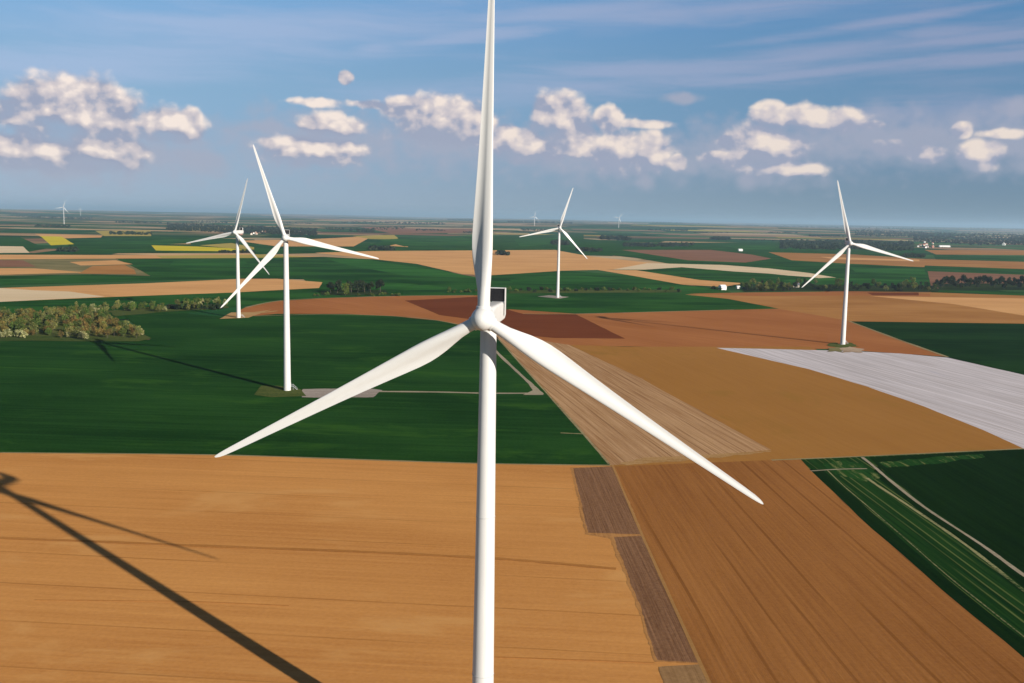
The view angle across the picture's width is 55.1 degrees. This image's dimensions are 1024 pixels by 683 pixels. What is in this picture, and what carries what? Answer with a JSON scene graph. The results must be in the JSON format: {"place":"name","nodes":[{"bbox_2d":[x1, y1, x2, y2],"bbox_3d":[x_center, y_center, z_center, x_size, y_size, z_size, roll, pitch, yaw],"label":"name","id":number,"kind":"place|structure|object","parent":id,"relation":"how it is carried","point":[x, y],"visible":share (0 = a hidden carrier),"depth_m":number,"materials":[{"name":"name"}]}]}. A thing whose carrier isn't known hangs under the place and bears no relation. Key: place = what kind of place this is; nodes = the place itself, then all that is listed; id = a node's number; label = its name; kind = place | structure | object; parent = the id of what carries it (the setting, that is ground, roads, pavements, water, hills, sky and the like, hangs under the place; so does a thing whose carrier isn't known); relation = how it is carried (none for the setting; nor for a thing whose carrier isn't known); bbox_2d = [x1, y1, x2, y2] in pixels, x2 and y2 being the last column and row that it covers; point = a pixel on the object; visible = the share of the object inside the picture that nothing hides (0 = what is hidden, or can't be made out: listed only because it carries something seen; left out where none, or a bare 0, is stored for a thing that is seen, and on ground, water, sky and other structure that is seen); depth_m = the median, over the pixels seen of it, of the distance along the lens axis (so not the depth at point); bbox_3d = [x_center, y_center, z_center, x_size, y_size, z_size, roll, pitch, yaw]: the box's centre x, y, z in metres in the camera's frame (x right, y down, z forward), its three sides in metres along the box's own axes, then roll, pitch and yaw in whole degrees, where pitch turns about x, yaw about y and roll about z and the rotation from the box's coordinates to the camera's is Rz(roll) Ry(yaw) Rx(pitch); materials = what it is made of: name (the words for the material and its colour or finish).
{"place":"outdoors","nodes":[
{"label":"outdoors","id":0,"kind":"place"},
{"bbox_2d":[0,246,28,252],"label":"ploughed field","id":1,"kind":"structure","parent":0,"point":[12,249],"depth_m":2381.27,"materials":[{"name":"beige soil"}]},
{"bbox_2d":[0,260,35,266],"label":"tan field","id":2,"kind":"structure","parent":0,"point":[13,263],"depth_m":1777.13,"materials":[{"name":"soil"}]},
{"bbox_2d":[0,236,45,251],"bbox_3d":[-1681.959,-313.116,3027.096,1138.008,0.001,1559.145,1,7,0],"label":"crop field","id":3,"kind":"structure","parent":0,"point":[28,246],"depth_m":2802.94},
{"bbox_2d":[0,268,79,274],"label":"tan field","id":4,"kind":"structure","parent":0,"point":[6,271],"depth_m":1572.32,"materials":[{"name":"soil"}]},
{"bbox_2d":[0,288,103,301],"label":"pale field","id":5,"kind":"structure","parent":0,"point":[6,294],"depth_m":1142.61,"materials":[{"name":"beige soil"}]},
{"bbox_2d":[41,236,72,244],"bbox_3d":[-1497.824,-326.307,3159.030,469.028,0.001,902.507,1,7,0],"label":"rapeseed field","id":6,"kind":"structure","parent":0,"point":[53,240],"depth_m":3126.25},
{"bbox_2d":[36,234,102,237],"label":"tan field","id":7,"kind":"structure","parent":0,"point":[77,236],"depth_m":3696.88,"materials":[{"name":"soil"}]},
{"bbox_2d":[0,279,148,282],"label":"crop field","id":8,"kind":"structure","parent":0,"point":[49,280],"depth_m":1377.48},
{"bbox_2d":[0,259,149,275],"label":"field","id":9,"kind":"structure","parent":0,"point":[60,264],"depth_m":1736.22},
{"bbox_2d":[0,312,150,340],"bbox_3d":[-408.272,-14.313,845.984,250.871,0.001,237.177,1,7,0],"label":"trees","id":10,"kind":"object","parent":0,"point":[40,335],"depth_m":773.92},
{"bbox_2d":[71,260,129,264],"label":"field","id":11,"kind":"structure","parent":0,"point":[111,262],"depth_m":1853.62,"materials":[{"name":"beige soil"}]},
{"bbox_2d":[78,265,135,273],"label":"tan field","id":12,"kind":"structure","parent":0,"point":[116,269],"depth_m":1635.61,"materials":[{"name":"brown soil"}]},
{"bbox_2d":[96,230,150,235],"bbox_3d":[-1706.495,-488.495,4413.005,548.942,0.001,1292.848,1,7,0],"label":"golden field","id":13,"kind":"structure","parent":0,"point":[105,233],"depth_m":4168.57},
{"bbox_2d":[0,254,313,258],"bbox_3d":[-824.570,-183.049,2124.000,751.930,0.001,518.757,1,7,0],"label":"tan field","id":14,"kind":"structure","parent":0,"point":[71,256],"depth_m":2089.86,"materials":[{"name":"soil"}]},
{"bbox_2d":[65,236,258,252],"bbox_3d":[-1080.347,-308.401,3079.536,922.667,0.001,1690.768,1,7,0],"label":"crop field","id":15,"kind":"structure","parent":0,"point":[87,245],"depth_m":2887.48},
{"bbox_2d":[6,279,321,301],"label":"tan field","id":16,"kind":"structure","parent":0,"point":[184,287],"depth_m":1285.79,"materials":[{"name":"soil"}]},
{"bbox_2d":[97,239,234,244],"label":"crop field","id":17,"kind":"structure","parent":0,"point":[154,242],"depth_m":3162.59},
{"bbox_2d":[0,288,392,318],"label":"crop field","id":18,"kind":"structure","parent":0,"point":[253,298],"depth_m":1112.90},
{"bbox_2d":[152,245,242,250],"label":"rapeseed field","id":19,"kind":"structure","parent":0,"point":[175,248],"depth_m":2656.99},
{"bbox_2d":[168,260,252,266],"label":"crop field","id":20,"kind":"structure","parent":0,"point":[231,263],"depth_m":1888.97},
{"bbox_2d":[202,243,253,248],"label":"golden field","id":21,"kind":"structure","parent":0,"point":[228,245],"depth_m":2929.67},
{"bbox_2d":[158,255,304,257],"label":"golden field","id":22,"kind":"structure","parent":0,"point":[214,256],"depth_m":2221.83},
{"bbox_2d":[0,257,477,295],"bbox_3d":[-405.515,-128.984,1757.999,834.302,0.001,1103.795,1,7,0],"label":"crop field","id":23,"kind":"structure","parent":0,"point":[324,270],"depth_m":1612.26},
{"bbox_2d":[0,312,609,464],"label":"wheat field","id":24,"kind":"structure","parent":0,"point":[181,383],"depth_m":535.02,"materials":[{"name":"plant"}]},
{"bbox_2d":[187,178,268,317],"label":"wind turbine","id":25,"kind":"object","parent":24,"relation":"on","point":[235,231],"visible":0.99,"depth_m":925.55,"materials":[{"name":"white paint"}]},
{"bbox_2d":[220,310,268,318],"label":"gravel pad","id":26,"kind":"object","parent":24,"relation":"on","point":[250,314],"visible":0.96,"depth_m":962.53,"materials":[{"name":"gravel"}]},
{"bbox_2d":[254,386,305,396],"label":"grass mound","id":27,"kind":"object","parent":24,"relation":"on","point":[273,391],"depth_m":549.54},
{"bbox_2d":[221,145,378,390],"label":"wind turbine","id":28,"kind":"object","parent":27,"relation":"on","point":[269,256],"visible":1,"depth_m":545.27,"materials":[{"name":"white paint"}]},
{"bbox_2d":[302,389,381,397],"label":"gravel pad","id":29,"kind":"object","parent":24,"relation":"on","point":[317,393],"visible":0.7,"depth_m":550.89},
{"bbox_2d":[245,237,366,245],"bbox_3d":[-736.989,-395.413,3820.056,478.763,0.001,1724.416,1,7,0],"label":"tan field","id":30,"kind":"structure","parent":0,"point":[348,241],"depth_m":3506.92,"materials":[{"name":"soil"}]},
{"bbox_2d":[254,243,369,253],"bbox_3d":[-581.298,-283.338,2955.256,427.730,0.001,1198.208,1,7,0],"label":"crop field","id":31,"kind":"structure","parent":0,"point":[262,249],"depth_m":2763.15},
{"bbox_2d":[0,453,694,682],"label":"ochre field","id":32,"kind":"structure","parent":0,"point":[350,617],"depth_m":271.76,"materials":[{"name":"soil"}]},
{"bbox_2d":[35,599,288,605],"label":"dark furrow","id":33,"kind":"structure","parent":32,"relation":"on","point":[172,601],"depth_m":252.06,"materials":[{"name":"soil"}]},
{"bbox_2d":[0,537,615,569],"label":"dark furrow","id":34,"kind":"structure","parent":32,"relation":"on","point":[339,550],"depth_m":293.15,"materials":[{"name":"soil"}]},
{"bbox_2d":[494,656,653,662],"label":"dark furrow","id":35,"kind":"structure","parent":32,"relation":"on","point":[575,659],"depth_m":223.27,"materials":[{"name":"soil"}]},
{"bbox_2d":[570,466,697,663],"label":"half ploughed patch","id":36,"kind":"object","parent":32,"relation":"on","point":[611,536],"visible":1,"depth_m":300.38,"materials":[{"name":"soil"}]},
{"bbox_2d":[573,467,639,533],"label":"ploughed patch","id":37,"kind":"object","parent":36,"relation":"on","point":[606,508],"visible":1,"depth_m":347.71,"materials":[{"name":"soil"}]},
{"bbox_2d":[614,536,697,662],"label":"ploughed patch","id":38,"kind":"object","parent":36,"relation":"on","point":[667,636],"visible":1,"depth_m":256.44,"materials":[{"name":"soil"}]},
{"bbox_2d":[659,664,708,682],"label":"half ploughed patch","id":39,"kind":"object","parent":32,"relation":"on","point":[684,674],"visible":1,"depth_m":217.16,"materials":[{"name":"soil"}]},
{"bbox_2d":[241,295,477,323],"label":"red field","id":40,"kind":"structure","parent":0,"point":[397,306],"depth_m":1058.69,"materials":[{"name":"brown soil"}]},
{"bbox_2d":[355,235,397,238],"bbox_3d":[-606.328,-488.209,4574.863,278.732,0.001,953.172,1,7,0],"label":"golden field","id":41,"kind":"structure","parent":0,"point":[382,237],"depth_m":4455.54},
{"bbox_2d":[326,258,475,277],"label":"crop field","id":42,"kind":"structure","parent":0,"point":[393,268],"depth_m":1843.34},
{"bbox_2d":[335,281,476,289],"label":"crop field","id":43,"kind":"structure","parent":0,"point":[397,286],"depth_m":1382.83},
{"bbox_2d":[362,226,472,233],"bbox_3d":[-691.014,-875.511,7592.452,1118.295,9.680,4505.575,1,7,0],"label":"mauve field","id":44,"kind":"structure","parent":0,"point":[409,230],"depth_m":6576.29,"materials":[{"name":"soil"}]},
{"bbox_2d":[376,237,471,245],"bbox_3d":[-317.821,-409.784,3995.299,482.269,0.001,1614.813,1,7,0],"label":"crop field","id":45,"kind":"structure","parent":0,"point":[435,241],"depth_m":3837.95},
{"bbox_2d":[405,297,507,318],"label":"dark maroon field","id":46,"kind":"structure","parent":0,"point":[463,307],"depth_m":1101.97,"materials":[{"name":"red soil"}]},
{"bbox_2d":[380,391,541,393],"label":"track","id":47,"kind":"structure","parent":0,"point":[457,392],"depth_m":559.68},
{"bbox_2d":[357,234,583,250],"bbox_3d":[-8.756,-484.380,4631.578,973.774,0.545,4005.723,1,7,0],"label":"crop field","id":48,"kind":"structure","parent":0,"point":[505,243],"depth_m":3383.90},
{"bbox_2d":[322,250,646,274],"bbox_3d":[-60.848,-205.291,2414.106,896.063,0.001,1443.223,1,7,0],"label":"tan field","id":49,"kind":"structure","parent":0,"point":[513,262],"depth_m":2287.01,"materials":[{"name":"soil"}]},
{"bbox_2d":[0,208,1023,682],"bbox_3d":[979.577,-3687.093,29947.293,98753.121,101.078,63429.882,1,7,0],"label":"farmland","id":50,"kind":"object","parent":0,"point":[108,220],"visible":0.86,"depth_m":7737.92,"materials":[{"name":"plant"}]},
{"bbox_2d":[11,213,92,219],"bbox_3d":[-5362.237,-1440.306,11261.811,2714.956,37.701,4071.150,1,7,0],"label":"wood","id":51,"kind":"object","parent":50,"relation":"on","point":[60,216],"visible":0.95,"depth_m":10896.02,"materials":[{"name":"green plant"}]},
{"bbox_2d":[109,304,228,315],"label":"undergrowth","id":52,"kind":"object","parent":50,"relation":"on","point":[146,310],"visible":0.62,"depth_m":979.07,"materials":[{"name":"green plant"}]},
{"bbox_2d":[166,222,317,235],"bbox_3d":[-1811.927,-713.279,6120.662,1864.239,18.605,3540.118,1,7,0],"label":"wood","id":53,"kind":"object","parent":50,"relation":"on","point":[293,231],"visible":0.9,"depth_m":5461.71,"materials":[{"name":"green plant"}]},
{"bbox_2d":[0,452,609,465],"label":"verge","id":54,"kind":"structure","parent":50,"relation":"on","point":[307,457],"depth_m":403.14,"materials":[{"name":"brown plant"}]},
{"bbox_2d":[320,290,388,294],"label":"undergrowth","id":55,"kind":"object","parent":50,"relation":"on","point":[355,292],"visible":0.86,"depth_m":1264.13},
{"bbox_2d":[215,0,762,682],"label":"wind turbine","id":56,"kind":"object","parent":50,"relation":"on","point":[487,316],"visible":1,"depth_m":158.84,"materials":[{"name":"white paint"}]},
{"bbox_2d":[497,338,609,463],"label":"verge","id":57,"kind":"structure","parent":50,"relation":"on","point":[577,427],"depth_m":512.99,"materials":[{"name":"brown plant"}]},
{"bbox_2d":[509,289,681,292],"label":"undergrowth","id":58,"kind":"object","parent":50,"relation":"on","point":[594,291],"visible":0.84,"depth_m":1356.87,"materials":[{"name":"green plant"}]},
{"bbox_2d":[599,235,631,240],"bbox_3d":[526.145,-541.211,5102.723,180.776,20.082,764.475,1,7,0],"label":"wood","id":59,"kind":"object","parent":50,"relation":"on","point":[617,237],"visible":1,"depth_m":4889.75,"materials":[{"name":"green plant"}]},
{"bbox_2d":[612,465,710,682],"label":"bare margin","id":60,"kind":"object","parent":50,"relation":"on","point":[695,652],"visible":1,"depth_m":264.77,"materials":[{"name":"soil"}]},
{"bbox_2d":[539,347,815,465],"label":"field margin","id":61,"kind":"object","parent":50,"relation":"on","point":[756,456],"visible":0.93,"depth_m":418.97,"materials":[{"name":"beige soil"}]},
{"bbox_2d":[742,284,938,291],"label":"undergrowth","id":62,"kind":"object","parent":50,"relation":"on","point":[807,287],"visible":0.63,"depth_m":1504.70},
{"bbox_2d":[779,239,914,250],"bbox_3d":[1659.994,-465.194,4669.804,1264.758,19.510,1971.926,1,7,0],"label":"wood","id":63,"kind":"object","parent":50,"relation":"on","point":[900,245],"visible":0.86,"depth_m":4248.09,"materials":[{"name":"green plant"}]},
{"bbox_2d":[745,223,1021,229],"bbox_3d":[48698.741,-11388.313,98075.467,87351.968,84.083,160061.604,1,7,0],"label":"wood","id":64,"kind":"object","parent":50,"relation":"on","point":[868,227],"visible":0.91,"depth_m":27412.14,"materials":[{"name":"green plant"}]},
{"bbox_2d":[772,448,1023,460],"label":"verge","id":65,"kind":"structure","parent":50,"relation":"on","point":[897,454],"depth_m":428.91,"materials":[{"name":"brown plant"}]},
{"bbox_2d":[855,229,1023,239],"bbox_3d":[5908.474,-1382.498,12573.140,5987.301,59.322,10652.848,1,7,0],"label":"wood","id":66,"kind":"object","parent":50,"relation":"on","point":[863,233],"visible":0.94,"depth_m":9165.40,"materials":[{"name":"green plant"}]},
{"bbox_2d":[913,234,1023,244],"bbox_3d":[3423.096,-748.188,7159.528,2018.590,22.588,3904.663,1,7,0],"label":"wood","id":67,"kind":"object","parent":50,"relation":"on","point":[976,240],"visible":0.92,"depth_m":6246.93,"materials":[{"name":"green plant"}]},
{"bbox_2d":[937,283,1023,289],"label":"undergrowth","id":68,"kind":"object","parent":50,"relation":"on","point":[985,286],"visible":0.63,"depth_m":1607.05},
{"bbox_2d":[0,0,1023,227],"label":"sky","id":69,"kind":"structure","parent":0,"point":[727,111],"materials":[{"name":"blue"}]},
{"bbox_2d":[7,211,1020,363],"bbox_3d":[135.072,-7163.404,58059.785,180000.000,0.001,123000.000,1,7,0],"label":"ground","id":70,"kind":"structure","parent":0,"point":[438,233],"depth_m":11090.58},
{"bbox_2d":[496,350,543,393],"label":"track","id":71,"kind":"structure","parent":0,"point":[511,366],"depth_m":648.20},
{"bbox_2d":[514,237,581,245],"bbox_3d":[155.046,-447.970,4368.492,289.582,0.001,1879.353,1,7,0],"label":"crop field","id":72,"kind":"structure","parent":0,"point":[533,242],"depth_m":4198.07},
{"bbox_2d":[500,309,624,338],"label":"maroon field","id":73,"kind":"structure","parent":0,"point":[560,325],"depth_m":913.97,"materials":[{"name":"red soil"}]},
{"bbox_2d":[509,275,620,283],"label":"crop field","id":74,"kind":"structure","parent":0,"point":[564,279],"depth_m":1608.84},
{"bbox_2d":[491,271,730,294],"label":"crop field","id":75,"kind":"structure","parent":0,"point":[625,282],"depth_m":1508.51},
{"bbox_2d":[496,335,770,464],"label":"stubble field","id":76,"kind":"structure","parent":0,"point":[614,437],"depth_m":499.25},
{"bbox_2d":[621,451,769,464],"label":"sandy headland","id":77,"kind":"structure","parent":76,"relation":"on","point":[659,459],"depth_m":413.96,"materials":[{"name":"soil"}]},
{"bbox_2d":[491,294,777,312],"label":"crop field","id":78,"kind":"structure","parent":0,"point":[620,303],"depth_m":1174.32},
{"bbox_2d":[539,295,565,298],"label":"gravel pad","id":79,"kind":"object","parent":78,"relation":"on","point":[549,296],"visible":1,"depth_m":1255.51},
{"bbox_2d":[520,189,586,297],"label":"wind turbine","id":80,"kind":"object","parent":79,"relation":"on","point":[558,253],"visible":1,"depth_m":1232.43,"materials":[{"name":"white paint"}]},
{"bbox_2d":[595,269,739,286],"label":"tan field","id":81,"kind":"structure","parent":0,"point":[669,278],"depth_m":1687.36,"materials":[{"name":"soil"}]},
{"bbox_2d":[640,286,715,290],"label":"crop field","id":82,"kind":"structure","parent":0,"point":[686,288],"depth_m":1459.63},
{"bbox_2d":[625,250,770,262],"bbox_3d":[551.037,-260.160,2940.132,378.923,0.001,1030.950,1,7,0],"label":"mauve field","id":83,"kind":"structure","parent":0,"point":[708,255],"depth_m":2878.96,"materials":[{"name":"soil"}]},
{"bbox_2d":[614,263,834,277],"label":"pale field","id":84,"kind":"structure","parent":0,"point":[645,266],"depth_m":2082.01,"materials":[{"name":"beige soil"}]},
{"bbox_2d":[638,267,811,284],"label":"crop field","id":85,"kind":"structure","parent":0,"point":[714,275],"depth_m":1832.83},
{"bbox_2d":[509,309,944,356],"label":"red field","id":86,"kind":"structure","parent":0,"point":[754,328],"depth_m":900.13,"materials":[{"name":"brown soil"}]},
{"bbox_2d":[802,180,912,344],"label":"wind turbine","id":87,"kind":"object","parent":86,"relation":"on","point":[848,242],"visible":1,"depth_m":806.53,"materials":[{"name":"white paint"}]},
{"bbox_2d":[578,238,930,285],"bbox_3d":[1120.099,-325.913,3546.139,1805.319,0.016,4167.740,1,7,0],"label":"crop field","id":88,"kind":"structure","parent":0,"point":[618,248],"depth_m":2595.02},
{"bbox_2d":[622,242,694,246],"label":"wood","id":89,"kind":"object","parent":88,"relation":"on","point":[648,244],"visible":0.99,"depth_m":3813.58,"materials":[{"name":"green plant"}]},
{"bbox_2d":[718,245,828,249],"bbox_3d":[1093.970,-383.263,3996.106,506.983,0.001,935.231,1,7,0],"label":"crop field","id":90,"kind":"structure","parent":0,"point":[759,247],"depth_m":3858.71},
{"bbox_2d":[571,345,1020,459],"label":"tan field","id":91,"kind":"structure","parent":0,"point":[782,410],"depth_m":536.63,"materials":[{"name":"soil"}]},
{"bbox_2d":[695,291,929,296],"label":"red field","id":92,"kind":"structure","parent":0,"point":[805,293],"depth_m":1390.25,"materials":[{"name":"brown soil"}]},
{"bbox_2d":[614,459,1023,682],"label":"brown field","id":93,"kind":"structure","parent":0,"point":[803,573],"depth_m":269.43,"materials":[{"name":"soil"}]},
{"bbox_2d":[769,252,924,266],"bbox_3d":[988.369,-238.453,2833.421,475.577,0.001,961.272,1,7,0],"label":"tan field","id":94,"kind":"structure","parent":0,"point":[814,257],"depth_m":2744.27,"materials":[{"name":"brown soil"}]},
{"bbox_2d":[784,278,924,285],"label":"crop field","id":95,"kind":"structure","parent":0,"point":[823,281],"depth_m":1723.35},
{"bbox_2d":[686,291,1023,323],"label":"ochre field","id":96,"kind":"structure","parent":0,"point":[870,308],"depth_m":1177.32,"materials":[{"name":"brown soil"}]},
{"bbox_2d":[719,348,1023,447],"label":"plastic mulched field","id":97,"kind":"structure","parent":0,"point":[988,399],"depth_m":635.34,"materials":[{"name":"plastic"}]},
{"bbox_2d":[824,257,918,260],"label":"tan field","id":98,"kind":"structure","parent":0,"point":[872,259],"depth_m":2830.50,"materials":[{"name":"soil"}]},
{"bbox_2d":[850,267,925,273],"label":"crop field","id":99,"kind":"structure","parent":0,"point":[892,270],"depth_m":2147.19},
{"bbox_2d":[801,449,1023,638],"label":"patchy crop field","id":100,"kind":"structure","parent":0,"point":[984,582],"depth_m":306.12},
{"bbox_2d":[823,461,880,480],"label":"sparse patch","id":101,"kind":"object","parent":100,"relation":"on","point":[844,468],"visible":1,"depth_m":399.33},
{"bbox_2d":[810,469,1023,656],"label":"dark crop field","id":102,"kind":"structure","parent":0,"point":[996,626],"depth_m":286.39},
{"bbox_2d":[827,470,1023,636],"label":"wheel track","id":103,"kind":"structure","parent":0,"point":[931,561],"depth_m":292.15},
{"bbox_2d":[852,321,1023,374],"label":"dark crop field","id":104,"kind":"structure","parent":0,"point":[997,345],"depth_m":870.67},
{"bbox_2d":[861,457,1023,576],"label":"track","id":105,"kind":"structure","parent":0,"point":[961,531],"depth_m":332.89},
{"bbox_2d":[866,478,1023,591],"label":"wheel track","id":106,"kind":"structure","parent":0,"point":[975,552],"depth_m":315.06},
{"bbox_2d":[869,449,1023,571],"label":"dark crop field","id":107,"kind":"structure","parent":0,"point":[981,500],"depth_m":371.23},
{"bbox_2d":[879,454,984,467],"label":"sparse patch","id":108,"kind":"object","parent":107,"relation":"on","point":[929,460],"visible":1,"depth_m":418.43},
{"bbox_2d":[874,465,1023,586],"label":"track","id":109,"kind":"structure","parent":0,"point":[1004,567],"depth_m":317.33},
{"bbox_2d":[875,296,1023,315],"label":"tan field","id":110,"kind":"structure","parent":0,"point":[1011,305],"depth_m":1299.74,"materials":[{"name":"soil"}]},
{"bbox_2d":[922,259,1023,268],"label":"tan field","id":111,"kind":"structure","parent":0,"point":[981,264],"depth_m":2623.63,"materials":[{"name":"brown soil"}]},
{"bbox_2d":[925,265,1023,274],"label":"crop field","id":112,"kind":"structure","parent":0,"point":[975,270],"depth_m":2249.98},
{"bbox_2d":[926,250,1023,254],"bbox_3d":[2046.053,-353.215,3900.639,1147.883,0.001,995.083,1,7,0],"label":"tan field","id":113,"kind":"structure","parent":0,"point":[978,252],"depth_m":3780.77,"materials":[{"name":"brown soil"}]},
{"bbox_2d":[928,271,1023,288],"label":"mauve field","id":114,"kind":"structure","parent":0,"point":[933,276],"depth_m":1993.49,"materials":[{"name":"soil"}]},
{"bbox_2d":[934,255,1023,261],"bbox_3d":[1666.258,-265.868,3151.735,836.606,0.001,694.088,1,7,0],"label":"crop field","id":115,"kind":"structure","parent":0,"point":[983,258],"depth_m":3108.76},
{"bbox_2d":[935,290,1023,295],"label":"crop field","id":116,"kind":"structure","parent":0,"point":[1019,293],"depth_m":1490.40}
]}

